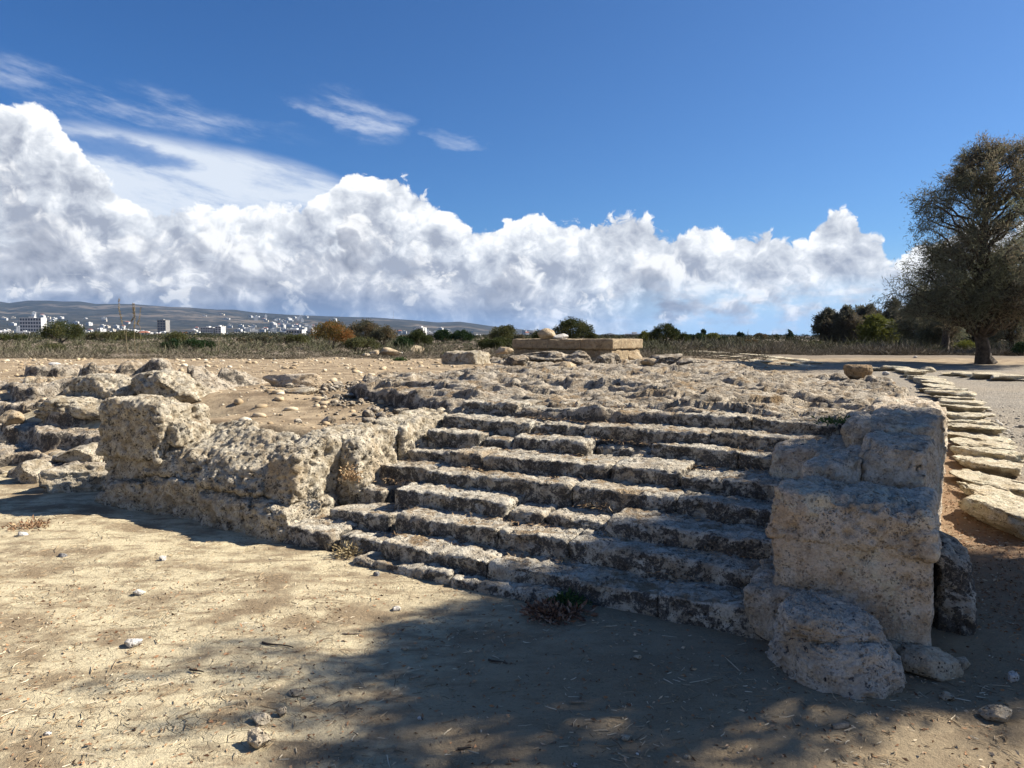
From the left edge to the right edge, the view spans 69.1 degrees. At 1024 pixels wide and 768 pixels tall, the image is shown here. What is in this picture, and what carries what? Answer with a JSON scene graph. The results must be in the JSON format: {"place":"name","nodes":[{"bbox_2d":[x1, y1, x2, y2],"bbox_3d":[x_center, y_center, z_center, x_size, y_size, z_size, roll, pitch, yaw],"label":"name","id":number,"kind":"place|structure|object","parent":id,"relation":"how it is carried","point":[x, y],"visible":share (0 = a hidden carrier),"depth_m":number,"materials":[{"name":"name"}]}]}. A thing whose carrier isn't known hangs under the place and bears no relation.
{"place":"outdoors","nodes":[
{"label":"outdoors","id":0,"kind":"place"},
{"bbox_2d":[0,300,618,335],"bbox_3d":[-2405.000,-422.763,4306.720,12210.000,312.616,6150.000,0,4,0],"label":"hills","id":1,"kind":"structure","parent":0,"point":[184,319],"depth_m":4139.12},
{"bbox_2d":[0,336,1023,767],"bbox_3d":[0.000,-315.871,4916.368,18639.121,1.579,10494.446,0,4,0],"label":"ground","id":2,"kind":"structure","parent":0,"point":[420,746],"depth_m":3.65,"materials":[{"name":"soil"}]},
{"bbox_2d":[0,334,27,341],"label":"shrub","id":3,"kind":"object","parent":2,"relation":"on","point":[9,337],"visible":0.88,"depth_m":94.01,"materials":[{"name":"green plant"}]},
{"bbox_2d":[14,459,51,483],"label":"boulder","id":4,"kind":"object","parent":2,"relation":"on","point":[27,471],"visible":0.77,"depth_m":8.02,"materials":[{"name":"stone"}]},
{"bbox_2d":[19,317,46,332],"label":"apartment block","id":5,"kind":"structure","parent":2,"relation":"on","point":[31,324],"depth_m":1139.49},
{"bbox_2d":[1,514,64,531],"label":"weed","id":6,"kind":"object","parent":2,"relation":"on","point":[39,523],"visible":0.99,"depth_m":6.18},
{"bbox_2d":[36,319,85,342],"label":"round shrub","id":7,"kind":"object","parent":2,"relation":"on","point":[53,331],"visible":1,"depth_m":84.64,"materials":[{"name":"green plant"}]},
{"bbox_2d":[51,442,103,462],"bbox_3d":[-4.918,0.815,8.572,0.682,0.290,0.578,0,4,0],"label":"rock","id":8,"kind":"object","parent":2,"relation":"on","point":[82,453],"visible":0.46,"depth_m":8.34,"materials":[{"name":"stone"}]},
{"bbox_2d":[66,373,136,398],"bbox_3d":[-5.753,0.097,10.519,1.213,0.517,0.868,0,4,0],"label":"rock","id":9,"kind":"object","parent":2,"relation":"on","point":[102,385],"visible":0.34,"depth_m":10.28,"materials":[{"name":"stone"}]},
{"bbox_2d":[85,330,120,340],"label":"shrub","id":10,"kind":"object","parent":2,"relation":"on","point":[92,335],"visible":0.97,"depth_m":98.58,"materials":[{"name":"green plant"}]},
{"bbox_2d":[113,329,144,340],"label":"shrub","id":11,"kind":"object","parent":2,"relation":"on","point":[128,334],"visible":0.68,"depth_m":104.37,"materials":[{"name":"green plant"}]},
{"bbox_2d":[124,638,142,647],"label":"stone","id":12,"kind":"object","parent":2,"relation":"on","point":[132,643],"visible":1,"depth_m":3.83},
{"bbox_2d":[0,357,268,478],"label":"bedrock","id":13,"kind":"structure","parent":2,"relation":"on","point":[56,431],"depth_m":10.43,"materials":[{"name":"stone"}]},
{"bbox_2d":[0,410,25,424],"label":"boulder","id":14,"kind":"object","parent":13,"relation":"on","point":[9,417],"visible":0.97,"depth_m":10.24,"materials":[{"name":"stone"}]},
{"bbox_2d":[33,395,107,419],"bbox_3d":[-5.790,0.328,10.136,1.226,0.346,0.762,0,4,0],"label":"rock","id":15,"kind":"object","parent":13,"relation":"on","point":[84,408],"visible":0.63,"depth_m":9.84,"materials":[{"name":"stone"}]},
{"bbox_2d":[38,463,107,492],"bbox_3d":[-4.454,0.981,7.734,0.830,0.315,0.515,0,4,0],"label":"rock","id":16,"kind":"object","parent":13,"relation":"on","point":[74,478],"visible":0.76,"depth_m":7.57,"materials":[{"name":"stone"}]},
{"bbox_2d":[0,377,232,491],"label":"rubble","id":17,"kind":"object","parent":13,"relation":"on","point":[3,437],"visible":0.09,"depth_m":9.73,"materials":[{"name":"stone"}]},
{"bbox_2d":[130,368,218,402],"bbox_3d":[-4.610,0.033,10.109,1.262,0.496,0.881,1,4,21],"label":"rock","id":18,"kind":"object","parent":13,"relation":"on","point":[181,386],"visible":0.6,"depth_m":9.80,"materials":[{"name":"stone"}]},
{"bbox_2d":[94,394,213,510],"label":"stone pier","id":19,"kind":"structure","parent":2,"relation":"on","point":[136,431],"depth_m":6.91,"materials":[{"name":"stone"}]},
{"bbox_2d":[157,319,169,331],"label":"apartment block","id":20,"kind":"structure","parent":2,"relation":"on","point":[163,324],"depth_m":1139.79,"materials":[{"name":"concrete"}]},
{"bbox_2d":[163,330,187,341],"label":"shrub","id":21,"kind":"object","parent":2,"relation":"on","point":[178,335],"visible":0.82,"depth_m":69.55,"materials":[{"name":"green plant"}]},
{"bbox_2d":[159,337,215,349],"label":"shrub","id":22,"kind":"object","parent":2,"relation":"on","point":[200,343],"visible":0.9,"depth_m":41.45,"materials":[{"name":"green plant"}]},
{"bbox_2d":[246,727,270,748],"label":"stone","id":23,"kind":"object","parent":2,"relation":"on","point":[257,737],"visible":1,"depth_m":2.88,"materials":[{"name":"stone"}]},
{"bbox_2d":[236,334,282,343],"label":"shrub","id":24,"kind":"object","parent":2,"relation":"on","point":[268,339],"visible":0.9,"depth_m":74.64,"materials":[{"name":"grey plant"}]},
{"bbox_2d":[251,712,270,725],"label":"stone","id":25,"kind":"object","parent":2,"relation":"on","point":[261,718],"visible":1,"depth_m":3.06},
{"bbox_2d":[262,373,321,386],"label":"rock","id":26,"kind":"object","parent":2,"relation":"on","point":[307,379],"visible":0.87,"depth_m":11.19,"materials":[{"name":"stone"}]},
{"bbox_2d":[140,407,447,542],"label":"stone wall","id":27,"kind":"structure","parent":2,"relation":"on","point":[247,477],"depth_m":6.32,"materials":[{"name":"stone"}]},
{"bbox_2d":[282,333,310,343],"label":"shrub","id":28,"kind":"object","parent":2,"relation":"on","point":[287,338],"visible":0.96,"depth_m":64.48,"materials":[{"name":"green plant"}]},
{"bbox_2d":[285,387,318,394],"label":"rock","id":29,"kind":"object","parent":2,"relation":"on","point":[304,390],"visible":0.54,"depth_m":9.92,"materials":[{"name":"stone"}]},
{"bbox_2d":[251,380,409,425],"bbox_3d":[-1.676,0.326,9.243,2.526,0.489,6.390,-2,4,-26],"label":"rubble","id":30,"kind":"object","parent":2,"relation":"on","point":[368,413],"visible":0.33,"depth_m":9.06,"materials":[{"name":"stone"}]},
{"bbox_2d":[0,339,663,358],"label":"dry scrub","id":31,"kind":"object","parent":2,"relation":"on","point":[53,354],"visible":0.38,"depth_m":29.29,"materials":[{"name":"plant"}]},
{"bbox_2d":[309,318,355,348],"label":"round shrub","id":32,"kind":"object","parent":2,"relation":"on","point":[336,331],"visible":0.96,"depth_m":45.29,"materials":[{"name":"brown plant"}]},
{"bbox_2d":[328,540,364,558],"bbox_3d":[-1.214,1.202,5.404,0.280,0.148,0.222,0,4,0],"label":"weed","id":33,"kind":"object","parent":2,"relation":"on","point":[347,551],"visible":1,"depth_m":5.39,"materials":[{"name":"beige plant"}]},
{"bbox_2d":[0,334,710,355],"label":"green scrub","id":34,"kind":"object","parent":2,"relation":"on","point":[320,345],"visible":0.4,"depth_m":38.34,"materials":[{"name":"plant"}]},
{"bbox_2d":[341,336,379,351],"bbox_3d":[-7.761,-2.045,38.028,2.061,0.924,1.693,-2,4,-29],"label":"shrub","id":35,"kind":"object","parent":2,"relation":"on","point":[355,343],"visible":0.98,"depth_m":37.73,"materials":[{"name":"green plant"}]},
{"bbox_2d":[347,317,380,347],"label":"round shrub","id":36,"kind":"object","parent":2,"relation":"on","point":[365,327],"visible":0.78,"depth_m":51.35,"materials":[{"name":"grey plant"}]},
{"bbox_2d":[369,324,397,347],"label":"round shrub","id":37,"kind":"object","parent":2,"relation":"on","point":[383,333],"visible":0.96,"depth_m":48.64,"materials":[{"name":"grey plant"}]},
{"bbox_2d":[378,347,400,356],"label":"boulder","id":38,"kind":"object","parent":2,"relation":"on","point":[386,351],"visible":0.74,"depth_m":28.36,"materials":[{"name":"stone"}]},
{"bbox_2d":[0,357,788,429],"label":"rubble","id":39,"kind":"object","parent":2,"relation":"on","point":[237,401],"visible":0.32,"depth_m":16.25,"materials":[{"name":"stone"}]},
{"bbox_2d":[391,335,414,349],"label":"shrub","id":40,"kind":"object","parent":2,"relation":"on","point":[403,339],"visible":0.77,"depth_m":39.69,"materials":[{"name":"green plant"}]},
{"bbox_2d":[407,328,433,347],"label":"shrub","id":41,"kind":"object","parent":2,"relation":"on","point":[417,335],"visible":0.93,"depth_m":41.63,"materials":[{"name":"green plant"}]},
{"bbox_2d":[433,329,452,341],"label":"round shrub","id":42,"kind":"object","parent":2,"relation":"on","point":[441,335],"visible":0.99,"depth_m":94.20,"materials":[{"name":"green plant"}]},
{"bbox_2d":[451,329,474,341],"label":"round shrub","id":43,"kind":"object","parent":2,"relation":"on","point":[463,335],"visible":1,"depth_m":94.19,"materials":[{"name":"green plant"}]},
{"bbox_2d":[441,350,490,364],"bbox_3d":[-1.138,-0.553,18.467,1.107,0.586,0.860,2,4,29],"label":"stone block","id":44,"kind":"object","parent":2,"relation":"on","point":[473,357],"depth_m":18.14,"materials":[{"name":"stone"}]},
{"bbox_2d":[475,336,511,350],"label":"shrub","id":45,"kind":"object","parent":2,"relation":"on","point":[495,343],"visible":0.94,"depth_m":37.38,"materials":[{"name":"green plant"}]},
{"bbox_2d":[488,324,516,339],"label":"shrub","id":46,"kind":"object","parent":2,"relation":"on","point":[507,331],"visible":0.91,"depth_m":54.41,"materials":[{"name":"green plant"}]},
{"bbox_2d":[0,331,1016,340],"bbox_3d":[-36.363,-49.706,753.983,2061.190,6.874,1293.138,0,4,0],"label":"bushes","id":47,"kind":"object","parent":2,"relation":"on","point":[203,335],"visible":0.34,"depth_m":206.66,"materials":[{"name":"plant"}]},
{"bbox_2d":[0,473,1023,767],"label":"straw litter","id":48,"kind":"object","parent":2,"relation":"on","point":[6,711],"visible":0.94,"depth_m":3.39,"materials":[{"name":"plant"}]},
{"bbox_2d":[520,351,567,362],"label":"boulder","id":49,"kind":"object","parent":2,"relation":"on","point":[550,356],"visible":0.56,"depth_m":17.42,"materials":[{"name":"stone"}]},
{"bbox_2d":[511,595,597,624],"bbox_3d":[0.251,1.311,4.263,0.456,0.128,0.416,3,4,35],"label":"low plant","id":50,"kind":"object","parent":2,"relation":"on","point":[546,609],"visible":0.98,"depth_m":4.25,"materials":[{"name":"green plant"}]},
{"bbox_2d":[281,398,841,641],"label":"stone staircase","id":51,"kind":"structure","parent":2,"relation":"on","point":[641,488],"depth_m":5.37,"materials":[{"name":"stone"}]},
{"bbox_2d":[337,456,364,482],"bbox_3d":[-1.317,0.694,6.075,0.230,0.222,0.208,-1,4,-17],"label":"weed","id":52,"kind":"object","parent":51,"relation":"on","point":[352,473],"visible":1,"depth_m":6.07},
{"bbox_2d":[374,400,806,588],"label":"straw litter","id":53,"kind":"object","parent":51,"relation":"on","point":[562,419],"visible":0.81,"depth_m":5.64,"materials":[{"name":"plant"}]},
{"bbox_2d":[544,587,592,608],"bbox_3d":[0.318,1.277,4.413,0.310,0.133,0.276,-3,4,-34],"label":"weed","id":54,"kind":"object","parent":2,"relation":"on","point":[563,599],"visible":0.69,"depth_m":4.39,"materials":[{"name":"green plant"}]},
{"bbox_2d":[552,316,594,338],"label":"round shrub","id":55,"kind":"object","parent":2,"relation":"on","point":[582,329],"visible":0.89,"depth_m":61.27,"materials":[{"name":"green plant"}]},
{"bbox_2d":[512,338,642,360],"bbox_3d":[1.701,-0.682,19.171,2.787,0.994,2.085,2,4,30],"label":"stone altar","id":56,"kind":"object","parent":2,"relation":"on","point":[594,349],"visible":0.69,"depth_m":18.26,"materials":[{"name":"stone"}]},
{"bbox_2d":[537,328,555,338],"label":"rock","id":57,"kind":"object","parent":56,"relation":"on","point":[546,333],"visible":0.94,"depth_m":18.46,"materials":[{"name":"stone"}]},
{"bbox_2d":[347,357,908,435],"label":"bedrock","id":58,"kind":"structure","parent":2,"relation":"on","point":[673,388],"depth_m":8.66,"materials":[{"name":"stone"}]},
{"bbox_2d":[506,355,528,365],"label":"boulder","id":59,"kind":"object","parent":58,"relation":"on","point":[515,360],"visible":0.93,"depth_m":16.34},
{"bbox_2d":[562,351,592,364],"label":"boulder","id":60,"kind":"object","parent":58,"relation":"on","point":[578,357],"visible":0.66,"depth_m":15.86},
{"bbox_2d":[594,353,620,363],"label":"boulder","id":61,"kind":"object","parent":58,"relation":"on","point":[609,358],"visible":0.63,"depth_m":15.91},
{"bbox_2d":[843,364,872,379],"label":"boulder","id":62,"kind":"object","parent":58,"relation":"on","point":[855,371],"visible":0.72,"depth_m":11.30,"materials":[{"name":"brown stone"}]},
{"bbox_2d":[511,341,771,359],"bbox_3d":[10.024,-2.176,42.243,20.841,0.559,36.227,0,4,0],"label":"dry scrub","id":63,"kind":"object","parent":2,"relation":"on","point":[720,358],"visible":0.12,"depth_m":28.15,"materials":[{"name":"plant"}]},
{"bbox_2d":[648,322,680,343],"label":"round shrub","id":64,"kind":"object","parent":2,"relation":"on","point":[667,330],"visible":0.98,"depth_m":61.31,"materials":[{"name":"green plant"}]},
{"bbox_2d":[648,353,682,365],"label":"boulder","id":65,"kind":"object","parent":2,"relation":"on","point":[668,359],"visible":0.66,"depth_m":16.30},
{"bbox_2d":[676,358,703,364],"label":"boulder","id":66,"kind":"object","parent":2,"relation":"on","point":[684,361],"visible":0.49,"depth_m":15.85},
{"bbox_2d":[623,329,1018,351],"bbox_3d":[26.603,-4.322,68.731,39.752,1.455,77.200,3,5,35],"label":"green scrub","id":67,"kind":"object","parent":2,"relation":"on","point":[710,344],"visible":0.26,"depth_m":39.61,"materials":[{"name":"plant"}]},
{"bbox_2d":[809,306,838,342],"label":"tamarisk tree","id":68,"kind":"object","parent":2,"relation":"on","point":[822,321],"visible":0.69,"depth_m":61.42,"materials":[{"name":"green plant"}]},
{"bbox_2d":[765,589,906,699],"bbox_3d":[1.555,1.243,3.573,0.585,0.400,0.664,0,4,0],"label":"rough boulder","id":69,"kind":"object","parent":2,"relation":"on","point":[842,648],"visible":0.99,"depth_m":3.43,"materials":[{"name":"stone"}]},
{"bbox_2d":[663,336,1021,355],"bbox_3d":[34.217,-3.061,52.793,56.162,0.979,46.442,0,4,0],"label":"dry scrub","id":70,"kind":"object","parent":2,"relation":"on","point":[855,349],"visible":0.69,"depth_m":32.43,"materials":[{"name":"plant"}]},
{"bbox_2d":[743,403,947,645],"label":"stone pier","id":71,"kind":"structure","parent":2,"relation":"on","point":[855,515],"depth_m":3.87,"materials":[{"name":"stone"}]},
{"bbox_2d":[810,414,850,427],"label":"weed","id":72,"kind":"object","parent":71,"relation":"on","point":[834,421],"visible":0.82,"depth_m":5.40,"materials":[{"name":"green plant"}]},
{"bbox_2d":[826,304,865,344],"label":"tamarisk tree","id":73,"kind":"object","parent":2,"relation":"on","point":[846,318],"visible":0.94,"depth_m":59.38,"materials":[{"name":"green plant"}]},
{"bbox_2d":[853,303,880,319],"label":"tamarisk tree","id":74,"kind":"object","parent":2,"relation":"on","point":[863,310],"visible":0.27,"depth_m":61.09,"materials":[{"name":"green plant"}]},
{"bbox_2d":[852,313,900,343],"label":"broadleaf tree","id":75,"kind":"object","parent":2,"relation":"on","point":[872,326],"visible":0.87,"depth_m":51.26,"materials":[{"name":"green plant"}]},
{"bbox_2d":[872,295,906,339],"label":"tamarisk tree","id":76,"kind":"object","parent":2,"relation":"on","point":[888,312],"visible":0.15,"depth_m":54.41,"materials":[{"name":"green plant"}]},
{"bbox_2d":[868,396,948,502],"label":"edge wall","id":77,"kind":"structure","parent":2,"relation":"on","point":[878,402],"depth_m":6.85,"materials":[{"name":"stone"}]},
{"bbox_2d":[884,287,934,345],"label":"tamarisk tree","id":78,"kind":"object","parent":2,"relation":"on","point":[908,331],"visible":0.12,"depth_m":46.14,"materials":[{"name":"green plant"}]},
{"bbox_2d":[913,376,945,383],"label":"kerb stone","id":79,"kind":"object","parent":2,"relation":"on","point":[916,379],"visible":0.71,"depth_m":15.31,"materials":[{"name":"stone"}]},
{"bbox_2d":[897,644,963,681],"bbox_3d":[2.000,1.325,3.557,0.277,0.122,0.201,0,4,0],"label":"rock","id":80,"kind":"object","parent":2,"relation":"on","point":[936,663],"visible":0.99,"depth_m":3.51,"materials":[{"name":"stone"}]},
{"bbox_2d":[909,283,956,348],"bbox_3d":[22.272,-3.514,37.852,4.124,4.030,2.534,0,4,0],"label":"tamarisk tree","id":81,"kind":"object","parent":2,"relation":"on","point":[945,337],"visible":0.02,"depth_m":37.81,"materials":[{"name":"green plant"}]},
{"bbox_2d":[922,383,954,387],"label":"kerb stone","id":82,"kind":"object","parent":2,"relation":"on","point":[933,385],"visible":0.59,"depth_m":13.98,"materials":[{"name":"stone"}]},
{"bbox_2d":[910,311,970,345],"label":"tamarisk tree","id":83,"kind":"object","parent":2,"relation":"on","point":[936,335],"visible":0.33,"depth_m":41.61,"materials":[{"name":"green plant"}]},
{"bbox_2d":[917,387,967,390],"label":"kerb stone","id":84,"kind":"object","parent":2,"relation":"on","point":[944,388],"visible":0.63,"depth_m":13.29,"materials":[{"name":"stone"}]},
{"bbox_2d":[869,130,1023,363],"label":"tamarisk tree","id":85,"kind":"object","parent":2,"relation":"on","point":[979,295],"visible":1,"depth_m":21.49,"materials":[{"name":"green plant"}]},
{"bbox_2d":[939,691,954,700],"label":"stone","id":86,"kind":"object","parent":2,"relation":"on","point":[946,696],"visible":1,"depth_m":3.28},
{"bbox_2d":[923,389,976,396],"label":"kerb stone","id":87,"kind":"object","parent":2,"relation":"on","point":[961,393],"visible":0.79,"depth_m":12.49,"materials":[{"name":"stone"}]},
{"bbox_2d":[933,531,977,635],"bbox_3d":[2.548,1.177,4.287,0.226,0.560,0.711,2,4,29],"label":"rock slab","id":88,"kind":"object","parent":2,"relation":"on","point":[954,604],"visible":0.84,"depth_m":4.03,"materials":[{"name":"stone"}]},
{"bbox_2d":[937,398,986,405],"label":"kerb stone","id":89,"kind":"object","parent":2,"relation":"on","point":[948,401],"visible":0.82,"depth_m":11.36,"materials":[{"name":"stone"}]},
{"bbox_2d":[955,656,970,669],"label":"stone","id":90,"kind":"object","parent":2,"relation":"on","point":[964,662],"visible":0.62,"depth_m":3.58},
{"bbox_2d":[953,339,974,349],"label":"shrub","id":91,"kind":"object","parent":2,"relation":"on","point":[965,344],"visible":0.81,"depth_m":39.73,"materials":[{"name":"green plant"}]},
{"bbox_2d":[939,403,990,412],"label":"kerb stone","id":92,"kind":"object","parent":2,"relation":"on","point":[964,408],"visible":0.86,"depth_m":10.93,"materials":[{"name":"stone"}]},
{"bbox_2d":[946,411,995,419],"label":"kerb stone","id":93,"kind":"object","parent":2,"relation":"on","point":[963,415],"visible":0.68,"depth_m":10.15,"materials":[{"name":"stone"}]},
{"bbox_2d":[947,416,1000,426],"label":"kerb stone","id":94,"kind":"object","parent":2,"relation":"on","point":[983,422],"visible":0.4,"depth_m":9.85,"materials":[{"name":"stone"}]},
{"bbox_2d":[947,423,1006,433],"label":"kerb stone","id":95,"kind":"object","parent":2,"relation":"on","point":[967,427],"visible":0.89,"depth_m":9.33,"materials":[{"name":"stone"}]},
{"bbox_2d":[947,430,1015,444],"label":"kerb stone","id":96,"kind":"object","parent":2,"relation":"on","point":[978,436],"visible":0.71,"depth_m":9.05,"materials":[{"name":"stone"}]},
{"bbox_2d":[950,437,1017,449],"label":"kerb stone","id":97,"kind":"object","parent":2,"relation":"on","point":[966,441],"visible":0.7,"depth_m":8.50,"materials":[{"name":"stone"}]},
{"bbox_2d":[948,469,1023,497],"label":"kerb stone","id":98,"kind":"object","parent":2,"relation":"on","point":[1014,487],"visible":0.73,"depth_m":7.02,"materials":[{"name":"stone"}]},
{"bbox_2d":[950,446,1023,462],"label":"kerb stone","id":99,"kind":"object","parent":2,"relation":"on","point":[1010,455],"visible":0.84,"depth_m":8.01,"materials":[{"name":"stone"}]},
{"bbox_2d":[952,455,1022,476],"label":"kerb stone","id":100,"kind":"object","parent":2,"relation":"on","point":[997,467],"visible":0.94,"depth_m":7.50,"materials":[{"name":"stone"}]},
{"bbox_2d":[972,372,1002,378],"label":"kerb stone","id":101,"kind":"object","parent":2,"relation":"on","point":[981,375],"visible":0.73,"depth_m":16.28,"materials":[{"name":"stone"}]},
{"bbox_2d":[957,481,1023,506],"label":"kerb stone","id":102,"kind":"object","parent":2,"relation":"on","point":[985,490],"visible":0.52,"depth_m":6.61,"materials":[{"name":"stone"}]},
{"bbox_2d":[958,494,1023,540],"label":"kerb stone","id":103,"kind":"object","parent":2,"relation":"on","point":[1002,515],"visible":1,"depth_m":5.87,"materials":[{"name":"stone"}]},
{"bbox_2d":[977,704,1011,722],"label":"stone","id":104,"kind":"object","parent":2,"relation":"on","point":[998,713],"visible":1,"depth_m":3.09,"materials":[{"name":"stone"}]},
{"bbox_2d":[988,316,1023,349],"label":"tamarisk tree","id":105,"kind":"object","parent":2,"relation":"on","point":[1013,336],"visible":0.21,"depth_m":32.65,"materials":[{"name":"green plant"}]},
{"bbox_2d":[999,374,1023,380],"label":"kerb stone","id":106,"kind":"object","parent":2,"relation":"on","point":[1007,377],"visible":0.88,"depth_m":15.82,"materials":[{"name":"stone"}]},
{"bbox_2d":[1010,341,1023,355],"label":"shrub","id":107,"kind":"object","parent":2,"relation":"on","point":[1018,347],"visible":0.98,"depth_m":29.89,"materials":[{"name":"green plant"}]},
{"bbox_2d":[0,0,1023,335],"label":"sky","id":108,"kind":"structure","parent":0,"point":[621,167],"materials":[{"name":"blue"}]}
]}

